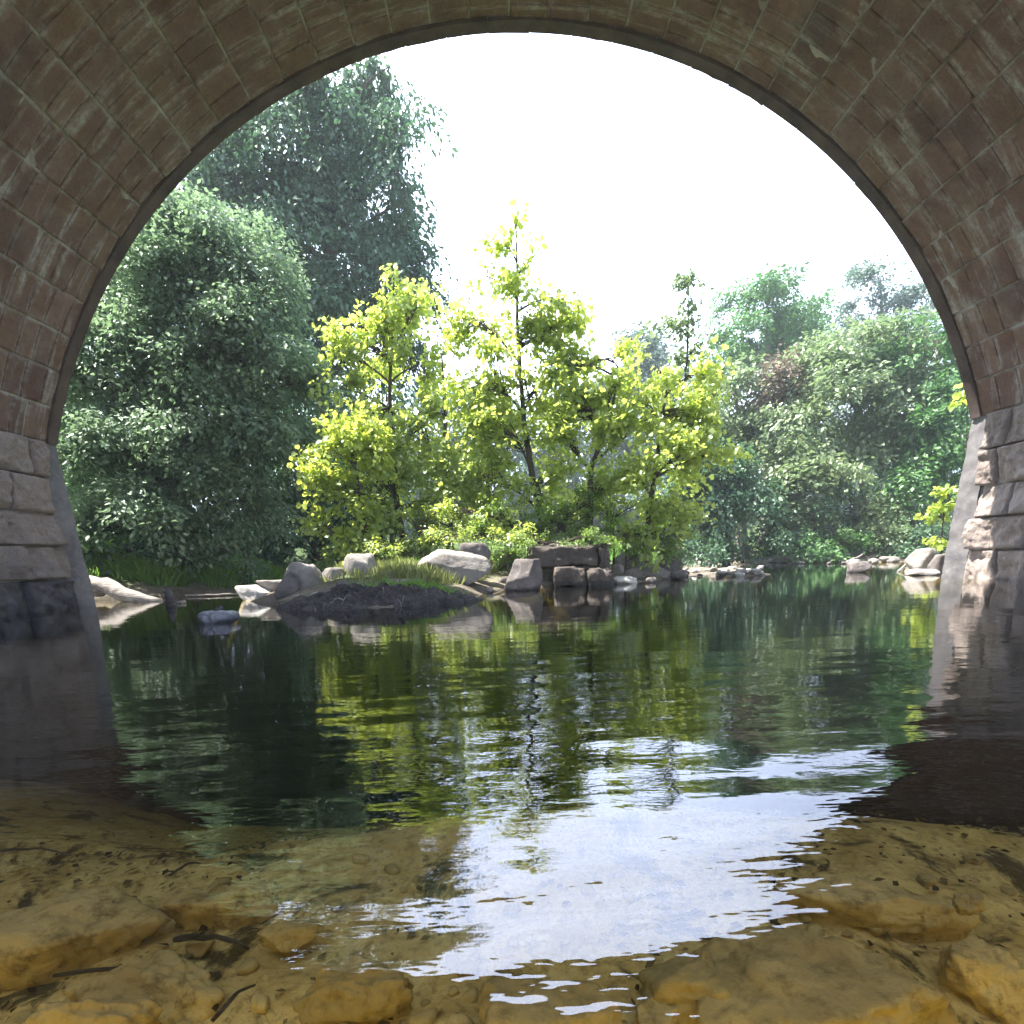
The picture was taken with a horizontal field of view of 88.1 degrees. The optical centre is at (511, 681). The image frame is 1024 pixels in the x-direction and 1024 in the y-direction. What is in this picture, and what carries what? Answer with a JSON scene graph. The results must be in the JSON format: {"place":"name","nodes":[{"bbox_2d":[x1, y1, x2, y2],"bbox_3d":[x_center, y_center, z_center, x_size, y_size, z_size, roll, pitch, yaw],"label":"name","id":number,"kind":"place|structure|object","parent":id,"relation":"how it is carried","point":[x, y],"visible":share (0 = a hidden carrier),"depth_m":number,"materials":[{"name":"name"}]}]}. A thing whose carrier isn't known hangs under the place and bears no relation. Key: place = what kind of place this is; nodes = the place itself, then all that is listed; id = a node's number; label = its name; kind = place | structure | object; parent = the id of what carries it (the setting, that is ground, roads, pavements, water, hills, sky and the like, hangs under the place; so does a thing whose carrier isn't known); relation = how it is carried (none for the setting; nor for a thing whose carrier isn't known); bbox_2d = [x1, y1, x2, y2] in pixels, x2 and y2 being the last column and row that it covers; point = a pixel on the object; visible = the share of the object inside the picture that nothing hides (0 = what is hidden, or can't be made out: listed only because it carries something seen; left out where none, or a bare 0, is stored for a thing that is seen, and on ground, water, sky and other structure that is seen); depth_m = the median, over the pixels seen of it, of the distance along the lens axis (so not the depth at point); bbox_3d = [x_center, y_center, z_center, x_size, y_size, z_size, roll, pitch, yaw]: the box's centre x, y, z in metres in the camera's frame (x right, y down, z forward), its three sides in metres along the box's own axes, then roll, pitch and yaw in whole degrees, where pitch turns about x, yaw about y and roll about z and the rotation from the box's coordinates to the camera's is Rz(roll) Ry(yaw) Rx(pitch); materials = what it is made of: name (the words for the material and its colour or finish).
{"place":"outdoors","nodes":[
{"label":"outdoors","id":0,"kind":"place"},
{"bbox_2d":[0,498,1023,1023],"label":"ground","id":1,"kind":"structure","parent":0,"point":[320,736],"depth_m":6.49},
{"bbox_2d":[3,1010,34,1023],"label":"pebble","id":2,"kind":"object","parent":1,"relation":"on","point":[18,1017],"visible":0.76,"depth_m":0.99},
{"bbox_2d":[0,886,170,991],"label":"submerged stone","id":3,"kind":"object","parent":1,"relation":"on","point":[42,943],"visible":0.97,"depth_m":1.14,"materials":[{"name":"stone"}]},
{"bbox_2d":[21,997,162,1023],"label":"submerged stone","id":4,"kind":"object","parent":1,"relation":"on","point":[88,1010],"visible":1,"depth_m":0.90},
{"bbox_2d":[89,575,162,601],"bbox_3d":[-7.332,-1.695,9.858,1.806,0.606,0.390,3,14,20],"label":"rock","id":5,"kind":"object","parent":1,"relation":"on","point":[114,589],"visible":0.73,"depth_m":9.75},
{"bbox_2d":[97,524,179,564],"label":"shrub","id":6,"kind":"object","parent":1,"relation":"on","point":[138,544],"visible":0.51,"depth_m":11.49,"materials":[{"name":"green plant"}]},
{"bbox_2d":[61,949,224,1023],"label":"submerged stone","id":7,"kind":"object","parent":1,"relation":"on","point":[176,986],"visible":0.8,"depth_m":0.99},
{"bbox_2d":[52,965,212,977],"bbox_3d":[-0.759,0.577,1.057,0.322,0.025,0.010,-2,13,1],"label":"sunken stick","id":8,"kind":"object","parent":7,"relation":"on","point":[83,971],"visible":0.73,"depth_m":1.06,"materials":[{"name":"brown wood"}]},
{"bbox_2d":[148,521,225,568],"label":"shrub","id":9,"kind":"object","parent":1,"relation":"on","point":[211,532],"visible":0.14,"depth_m":12.40,"materials":[{"name":"green plant"}]},
{"bbox_2d":[184,940,213,958],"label":"pebble","id":10,"kind":"object","parent":1,"relation":"on","point":[199,949],"visible":0.83,"depth_m":1.15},
{"bbox_2d":[56,178,349,582],"bbox_3d":[-7.487,-6.643,12.158,7.132,9.044,5.578,-2,13,-1],"label":"maple tree","id":11,"kind":"object","parent":1,"relation":"on","point":[231,302],"visible":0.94,"depth_m":11.45,"materials":[{"name":"green plant"}]},
{"bbox_2d":[173,933,249,950],"bbox_3d":[-0.647,0.554,1.136,0.184,0.030,0.017,1,14,11],"label":"sunken stick","id":12,"kind":"object","parent":1,"relation":"on","point":[194,936],"visible":1,"depth_m":1.13,"materials":[{"name":"brown wood"}]},
{"bbox_2d":[82,528,342,589],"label":"grass","id":13,"kind":"structure","parent":1,"relation":"on","point":[131,567],"depth_m":11.88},
{"bbox_2d":[157,885,282,931],"bbox_3d":[-0.691,0.554,1.272,0.270,0.130,0.098,-2,13,-2],"label":"submerged stone","id":14,"kind":"object","parent":1,"relation":"on","point":[215,906],"visible":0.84,"depth_m":1.24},
{"bbox_2d":[187,514,271,583],"bbox_3d":[-6.680,-3.108,12.532,1.778,1.671,1.269,-2,13,-1],"label":"shrub","id":15,"kind":"object","parent":1,"relation":"on","point":[252,562],"visible":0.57,"depth_m":12.50,"materials":[{"name":"green plant"}]},
{"bbox_2d":[211,984,255,1021],"bbox_3d":[-0.513,0.587,0.979,0.012,0.025,0.093,5,15,26],"label":"sunken stick","id":16,"kind":"object","parent":1,"relation":"on","point":[221,1010],"visible":1,"depth_m":0.96,"materials":[{"name":"brown wood"}]},
{"bbox_2d":[236,957,258,975],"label":"pebble","id":17,"kind":"object","parent":1,"relation":"on","point":[249,965],"visible":1,"depth_m":1.10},
{"bbox_2d":[235,585,270,600],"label":"rock","id":18,"kind":"object","parent":1,"relation":"on","point":[247,592],"visible":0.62,"depth_m":8.95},
{"bbox_2d":[251,993,269,1013],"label":"pebble","id":19,"kind":"object","parent":1,"relation":"on","point":[260,1002],"visible":1,"depth_m":1.00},
{"bbox_2d":[274,571,298,598],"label":"rock","id":20,"kind":"object","parent":1,"relation":"on","point":[288,584],"visible":0.74,"depth_m":8.33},
{"bbox_2d":[257,919,320,953],"bbox_3d":[-0.485,0.553,1.153,0.130,0.047,0.067,1,14,11],"label":"submerged stone","id":21,"kind":"object","parent":1,"relation":"on","point":[284,937],"visible":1,"depth_m":1.14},
{"bbox_2d":[132,54,460,539],"bbox_3d":[-8.038,-12.630,18.377,12.876,15.444,7.026,-2,13,-1],"label":"willow tree","id":22,"kind":"object","parent":1,"relation":"on","point":[314,201],"visible":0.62,"depth_m":16.79,"materials":[{"name":"green plant"}]},
{"bbox_2d":[284,562,323,588],"bbox_3d":[-3.441,-1.660,8.815,0.678,0.611,0.567,8,21,-23],"label":"rock","id":23,"kind":"object","parent":1,"relation":"on","point":[307,574],"visible":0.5,"depth_m":8.62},
{"bbox_2d":[229,378,418,569],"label":"willow tree","id":24,"kind":"object","parent":1,"relation":"on","point":[311,551],"visible":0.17,"depth_m":15.16,"materials":[{"name":"green plant"}]},
{"bbox_2d":[287,397,404,567],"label":"sycamore tree","id":25,"kind":"object","parent":1,"relation":"on","point":[347,440],"visible":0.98,"depth_m":10.93,"materials":[{"name":"green plant"}]},
{"bbox_2d":[314,542,380,570],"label":"shrub","id":26,"kind":"object","parent":1,"relation":"on","point":[330,556],"visible":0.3,"depth_m":11.33,"materials":[{"name":"green plant"}]},
{"bbox_2d":[291,954,413,1023],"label":"submerged stone","id":27,"kind":"object","parent":1,"relation":"on","point":[354,988],"visible":0.94,"depth_m":0.98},
{"bbox_2d":[343,553,376,576],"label":"rock","id":28,"kind":"object","parent":1,"relation":"on","point":[365,562],"visible":0.56,"depth_m":8.77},
{"bbox_2d":[267,580,496,660],"bbox_3d":[-1.794,-0.955,7.485,3.000,0.954,1.323,-4,14,-9],"label":"mud mound","id":29,"kind":"object","parent":1,"relation":"on","point":[349,596],"visible":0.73,"depth_m":7.14,"materials":[{"name":"brown soil"}]},
{"bbox_2d":[349,576,471,595],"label":"grass","id":30,"kind":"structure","parent":29,"relation":"on","point":[422,584],"depth_m":7.53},
{"bbox_2d":[307,263,459,552],"bbox_3d":[-2.878,-5.865,12.197,3.379,6.498,2.686,-2,13,-1],"label":"sycamore tree","id":31,"kind":"object","parent":1,"relation":"on","point":[402,317],"visible":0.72,"depth_m":11.79,"materials":[{"name":"green plant"}]},
{"bbox_2d":[341,456,425,546],"bbox_3d":[-2.938,-3.833,12.139,1.879,2.521,1.778,-11,16,-34],"label":"shrub","id":32,"kind":"object","parent":1,"relation":"on","point":[393,485],"visible":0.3,"depth_m":11.97,"materials":[{"name":"green plant"}]},
{"bbox_2d":[361,483,416,559],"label":"shrub","id":33,"kind":"object","parent":1,"relation":"on","point":[395,529],"visible":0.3,"depth_m":11.60,"materials":[{"name":"green plant"}]},
{"bbox_2d":[351,375,449,540],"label":"tree","id":34,"kind":"object","parent":1,"relation":"on","point":[415,496],"visible":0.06,"depth_m":37.27,"materials":[{"name":"green plant"}]},
{"bbox_2d":[318,548,525,584],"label":"grass","id":35,"kind":"structure","parent":1,"relation":"on","point":[406,569],"depth_m":8.57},
{"bbox_2d":[408,1008,437,1023],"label":"pebble","id":36,"kind":"object","parent":1,"relation":"on","point":[427,1016],"visible":1,"depth_m":0.97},
{"bbox_2d":[362,501,483,560],"bbox_3d":[-1.791,-3.042,10.938,2.432,1.323,1.877,-2,13,-1],"label":"shrub","id":37,"kind":"object","parent":1,"relation":"on","point":[424,537],"visible":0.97,"depth_m":10.75,"materials":[{"name":"green plant"}]},
{"bbox_2d":[414,500,484,550],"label":"shrub","id":38,"kind":"object","parent":1,"relation":"on","point":[457,521],"visible":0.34,"depth_m":11.51,"materials":[{"name":"green plant"}]},
{"bbox_2d":[405,374,497,541],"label":"tree","id":39,"kind":"object","parent":1,"relation":"on","point":[450,399],"visible":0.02,"depth_m":39.67,"materials":[{"name":"green plant"}]},
{"bbox_2d":[402,337,501,549],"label":"sycamore tree","id":40,"kind":"object","parent":1,"relation":"on","point":[446,460],"visible":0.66,"depth_m":11.79,"materials":[{"name":"green plant"}]},
{"bbox_2d":[418,549,491,584],"bbox_3d":[-1.012,-1.982,9.150,1.336,0.503,0.748,9,24,5],"label":"rock","id":41,"kind":"object","parent":1,"relation":"on","point":[472,567],"visible":0.72,"depth_m":8.93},
{"bbox_2d":[446,1011,474,1023],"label":"pebble","id":42,"kind":"object","parent":1,"relation":"on","point":[458,1017],"visible":1,"depth_m":0.94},
{"bbox_2d":[455,959,478,978],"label":"pebble","id":43,"kind":"object","parent":1,"relation":"on","point":[468,968],"visible":1,"depth_m":1.09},
{"bbox_2d":[460,986,478,1003],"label":"pebble","id":44,"kind":"object","parent":1,"relation":"on","point":[470,995],"visible":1,"depth_m":1.03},
{"bbox_2d":[459,542,490,559],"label":"rock","id":45,"kind":"object","parent":1,"relation":"on","point":[481,549],"visible":0.38,"depth_m":9.62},
{"bbox_2d":[471,925,493,942],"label":"pebble","id":46,"kind":"object","parent":1,"relation":"on","point":[483,933],"visible":1,"depth_m":1.20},
{"bbox_2d":[422,392,552,540],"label":"tree","id":47,"kind":"object","parent":1,"relation":"on","point":[514,455],"visible":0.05,"depth_m":38.77,"materials":[{"name":"green plant"}]},
{"bbox_2d":[435,493,543,551],"bbox_3d":[-0.273,-3.261,11.338,2.378,1.558,1.900,6,15,30],"label":"shrub","id":48,"kind":"object","parent":1,"relation":"on","point":[516,535],"visible":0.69,"depth_m":11.06,"materials":[{"name":"green plant"}]},
{"bbox_2d":[451,495,546,564],"bbox_3d":[-0.306,-3.181,11.295,2.152,1.467,1.435,-12,17,-36],"label":"shrub","id":49,"kind":"object","parent":1,"relation":"on","point":[481,525],"visible":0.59,"depth_m":11.12,"materials":[{"name":"green plant"}]},
{"bbox_2d":[489,541,525,573],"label":"shrub","id":50,"kind":"object","parent":1,"relation":"on","point":[512,554],"visible":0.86,"depth_m":10.71,"materials":[{"name":"green plant"}]},
{"bbox_2d":[0,0,1023,776],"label":"stone arch bridge","id":51,"kind":"structure","parent":1,"relation":"on","point":[120,120],"depth_m":7.41,"materials":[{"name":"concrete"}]},
{"bbox_2d":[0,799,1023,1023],"bbox_3d":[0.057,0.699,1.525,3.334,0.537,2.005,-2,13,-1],"label":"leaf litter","id":52,"kind":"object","parent":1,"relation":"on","point":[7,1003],"visible":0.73,"depth_m":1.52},
{"bbox_2d":[435,198,599,540],"bbox_3d":[0.049,-6.132,11.360,3.462,7.169,2.804,5,15,25],"label":"sycamore tree","id":53,"kind":"object","parent":1,"relation":"on","point":[477,417],"visible":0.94,"depth_m":11.03,"materials":[{"name":"green plant"}]},
{"bbox_2d":[504,558,542,590],"bbox_3d":[0.189,-1.870,9.554,0.704,0.698,0.580,-13,17,-39],"label":"rock","id":54,"kind":"object","parent":1,"relation":"on","point":[525,574],"visible":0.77,"depth_m":9.37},
{"bbox_2d":[113,329,971,534],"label":"woods","id":55,"kind":"object","parent":1,"relation":"on","point":[524,467],"visible":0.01,"depth_m":49.04,"materials":[{"name":"green plant"}]},
{"bbox_2d":[478,976,621,1023],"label":"submerged stone","id":56,"kind":"object","parent":1,"relation":"on","point":[514,1000],"visible":1,"depth_m":0.86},
{"bbox_2d":[506,384,614,543],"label":"tree","id":57,"kind":"object","parent":1,"relation":"on","point":[534,456],"visible":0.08,"depth_m":39.11,"materials":[{"name":"green plant"}]},
{"bbox_2d":[506,505,620,551],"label":"shrub","id":58,"kind":"object","parent":1,"relation":"on","point":[559,528],"visible":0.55,"depth_m":11.44,"materials":[{"name":"green plant"}]},
{"bbox_2d":[512,525,621,580],"bbox_3d":[1.098,-2.504,10.420,2.196,1.108,0.642,-3,13,-6],"label":"shrub","id":59,"kind":"object","parent":1,"relation":"on","point":[592,534],"visible":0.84,"depth_m":10.34,"materials":[{"name":"green plant"}]},
{"bbox_2d":[551,565,587,586],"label":"masonry block","id":60,"kind":"structure","parent":1,"relation":"on","point":[574,575],"depth_m":10.10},
{"bbox_2d":[526,542,597,569],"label":"masonry block","id":61,"kind":"structure","parent":60,"relation":"on","point":[551,556],"depth_m":10.23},
{"bbox_2d":[532,480,617,543],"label":"shrub","id":62,"kind":"object","parent":1,"relation":"on","point":[577,491],"visible":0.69,"depth_m":11.37,"materials":[{"name":"green plant"}]},
{"bbox_2d":[532,334,666,544],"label":"sycamore tree","id":63,"kind":"object","parent":1,"relation":"on","point":[612,430],"visible":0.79,"depth_m":11.02,"materials":[{"name":"green plant"}]},
{"bbox_2d":[539,385,659,542],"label":"tree","id":64,"kind":"object","parent":1,"relation":"on","point":[574,478],"visible":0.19,"depth_m":37.71,"materials":[{"name":"green plant"}]},
{"bbox_2d":[586,566,613,585],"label":"masonry block","id":65,"kind":"structure","parent":1,"relation":"on","point":[597,576],"depth_m":10.02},
{"bbox_2d":[595,547,610,568],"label":"masonry block","id":66,"kind":"structure","parent":65,"relation":"on","point":[604,560],"depth_m":10.31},
{"bbox_2d":[593,320,678,542],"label":"tree","id":67,"kind":"object","parent":1,"relation":"on","point":[658,356],"visible":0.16,"depth_m":36.12,"materials":[{"name":"green plant"}]},
{"bbox_2d":[599,521,677,569],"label":"shrub","id":68,"kind":"object","parent":1,"relation":"on","point":[665,553],"visible":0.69,"depth_m":11.40,"materials":[{"name":"green plant"}]},
{"bbox_2d":[624,566,653,578],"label":"rock","id":69,"kind":"object","parent":1,"relation":"on","point":[635,572],"visible":0.47,"depth_m":11.19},
{"bbox_2d":[581,492,704,564],"bbox_3d":[2.862,-3.404,11.835,2.722,1.691,1.602,-5,14,-12],"label":"shrub","id":70,"kind":"object","parent":1,"relation":"on","point":[609,516],"visible":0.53,"depth_m":11.66,"materials":[{"name":"green plant"}]},
{"bbox_2d":[634,561,670,579],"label":"rock","id":71,"kind":"object","parent":1,"relation":"on","point":[664,574],"visible":0.35,"depth_m":11.59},
{"bbox_2d":[636,993,677,1023],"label":"submerged stone","id":72,"kind":"object","parent":1,"relation":"on","point":[650,1010],"visible":0.83,"depth_m":0.90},
{"bbox_2d":[651,520,695,570],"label":"shrub","id":73,"kind":"object","parent":1,"relation":"on","point":[687,556],"visible":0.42,"depth_m":11.86,"materials":[{"name":"green plant"}]},
{"bbox_2d":[599,335,752,576],"bbox_3d":[3.378,-4.627,11.406,3.164,4.652,2.489,-2,13,-1],"label":"sycamore tree","id":74,"kind":"object","parent":1,"relation":"on","point":[691,422],"visible":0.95,"depth_m":10.97,"materials":[{"name":"green plant"}]},
{"bbox_2d":[633,267,721,569],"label":"sycamore tree","id":75,"kind":"object","parent":1,"relation":"on","point":[685,282],"visible":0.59,"depth_m":12.56,"materials":[{"name":"green plant"}]},
{"bbox_2d":[616,365,757,542],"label":"tree","id":76,"kind":"object","parent":1,"relation":"on","point":[664,482],"visible":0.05,"depth_m":35.35,"materials":[{"name":"green plant"}]},
{"bbox_2d":[639,940,742,1023],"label":"submerged stone","id":77,"kind":"object","parent":1,"relation":"on","point":[685,982],"visible":0.53,"depth_m":0.92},
{"bbox_2d":[682,531,741,566],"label":"shrub","id":78,"kind":"object","parent":1,"relation":"on","point":[710,551],"visible":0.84,"depth_m":19.15,"materials":[{"name":"green plant"}]},
{"bbox_2d":[643,433,788,564],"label":"riverside tree","id":79,"kind":"object","parent":1,"relation":"on","point":[728,498],"visible":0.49,"depth_m":19.65,"materials":[{"name":"green plant"}]},
{"bbox_2d":[692,349,783,560],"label":"riverside tree","id":80,"kind":"object","parent":1,"relation":"on","point":[741,383],"visible":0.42,"depth_m":21.81,"materials":[{"name":"green plant"}]},
{"bbox_2d":[569,530,943,563],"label":"grass","id":81,"kind":"structure","parent":1,"relation":"on","point":[845,544],"depth_m":22.56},
{"bbox_2d":[722,523,798,564],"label":"shrub","id":82,"kind":"object","parent":1,"relation":"on","point":[775,541],"visible":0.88,"depth_m":20.09,"materials":[{"name":"green plant"}]},
{"bbox_2d":[696,259,847,537],"bbox_3d":[14.397,-15.709,30.420,7.841,14.748,7.816,-2,13,-1],"label":"riverside tree","id":83,"kind":"object","parent":1,"relation":"on","point":[787,323],"visible":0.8,"depth_m":28.33,"materials":[{"name":"green plant"}]},
{"bbox_2d":[727,343,846,553],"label":"riverside tree","id":84,"kind":"object","parent":1,"relation":"on","point":[781,372],"visible":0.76,"depth_m":21.60,"materials":[{"name":"green plant"}]},
{"bbox_2d":[764,493,847,557],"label":"shrub","id":85,"kind":"object","parent":1,"relation":"on","point":[820,531],"visible":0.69,"depth_m":20.00,"materials":[{"name":"green plant"}]},
{"bbox_2d":[695,926,960,1023],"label":"submerged stone","id":86,"kind":"object","parent":1,"relation":"on","point":[794,975],"visible":0.96,"depth_m":0.88,"materials":[{"name":"stone"}]},
{"bbox_2d":[781,522,882,562],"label":"shrub","id":87,"kind":"object","parent":1,"relation":"on","point":[823,551],"visible":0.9,"depth_m":19.46,"materials":[{"name":"green plant"}]},
{"bbox_2d":[733,305,956,556],"bbox_3d":[13.457,-9.903,21.613,7.718,9.277,9.456,8,17,37],"label":"riverside tree","id":88,"kind":"object","parent":1,"relation":"on","point":[803,427],"visible":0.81,"depth_m":20.27,"materials":[{"name":"green plant"}]},
{"bbox_2d":[813,479,912,552],"bbox_3d":[13.403,-6.429,20.700,3.302,2.803,2.853,-2,13,-1],"label":"shrub","id":89,"kind":"object","parent":1,"relation":"on","point":[851,520],"visible":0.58,"depth_m":20.45,"materials":[{"name":"green plant"}]},
{"bbox_2d":[793,251,948,530],"bbox_3d":[22.280,-17.381,32.897,11.181,15.922,8.750,-2,13,-1],"label":"riverside tree","id":90,"kind":"object","parent":1,"relation":"on","point":[905,297],"visible":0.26,"depth_m":31.02,"materials":[{"name":"green plant"}]},
{"bbox_2d":[766,872,980,943],"bbox_3d":[0.799,0.514,1.195,0.430,0.130,0.149,0,13,7],"label":"submerged stone","id":91,"kind":"object","parent":1,"relation":"on","point":[900,914],"visible":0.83,"depth_m":1.14,"materials":[{"name":"stone"}]},
{"bbox_2d":[854,485,915,556],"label":"shrub","id":92,"kind":"object","parent":1,"relation":"on","point":[886,537],"visible":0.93,"depth_m":19.31,"materials":[{"name":"green plant"}]},
{"bbox_2d":[863,490,951,539],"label":"shrub","id":93,"kind":"object","parent":1,"relation":"on","point":[906,514],"visible":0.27,"depth_m":19.70,"materials":[{"name":"green plant"}]},
{"bbox_2d":[845,304,971,540],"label":"riverside tree","id":94,"kind":"object","parent":1,"relation":"on","point":[940,455],"visible":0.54,"depth_m":19.58,"materials":[{"name":"green plant"}]},
{"bbox_2d":[867,520,950,557],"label":"shrub","id":95,"kind":"object","parent":1,"relation":"on","point":[915,541],"visible":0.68,"depth_m":18.60,"materials":[{"name":"green plant"}]},
{"bbox_2d":[904,548,936,568],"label":"rock","id":96,"kind":"object","parent":1,"relation":"on","point":[922,558],"visible":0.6,"depth_m":11.34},
{"bbox_2d":[913,483,957,553],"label":"shrub","id":97,"kind":"object","parent":1,"relation":"on","point":[939,507],"visible":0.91,"depth_m":12.85,"materials":[{"name":"green plant"}]},
{"bbox_2d":[948,383,967,450],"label":"tree","id":98,"kind":"object","parent":1,"relation":"on","point":[955,396],"visible":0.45,"depth_m":12.60,"materials":[{"name":"yellow plant"}]},
{"bbox_2d":[952,893,984,915],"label":"submerged stone","id":99,"kind":"object","parent":1,"relation":"on","point":[963,904],"visible":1,"depth_m":1.08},
{"bbox_2d":[938,935,1023,1023],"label":"submerged stone","id":100,"kind":"object","parent":1,"relation":"on","point":[983,976],"visible":0.92,"depth_m":0.96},
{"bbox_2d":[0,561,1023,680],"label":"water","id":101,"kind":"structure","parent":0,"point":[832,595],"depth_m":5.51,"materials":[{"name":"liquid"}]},
{"bbox_2d":[197,605,239,623],"bbox_3d":[-3.182,-0.712,5.743,0.403,0.229,0.191,-13,17,-38],"label":"rock","id":102,"kind":"object","parent":101,"relation":"on","point":[219,614],"visible":0.85,"depth_m":5.68,"materials":[{"name":"grey stone"}]},
{"bbox_2d":[846,561,871,572],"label":"rock","id":103,"kind":"object","parent":101,"relation":"on","point":[859,567],"visible":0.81,"depth_m":11.91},
{"bbox_2d":[85,32,969,510],"label":"sky","id":104,"kind":"structure","parent":0,"point":[636,167],"materials":[{"name":"white"}]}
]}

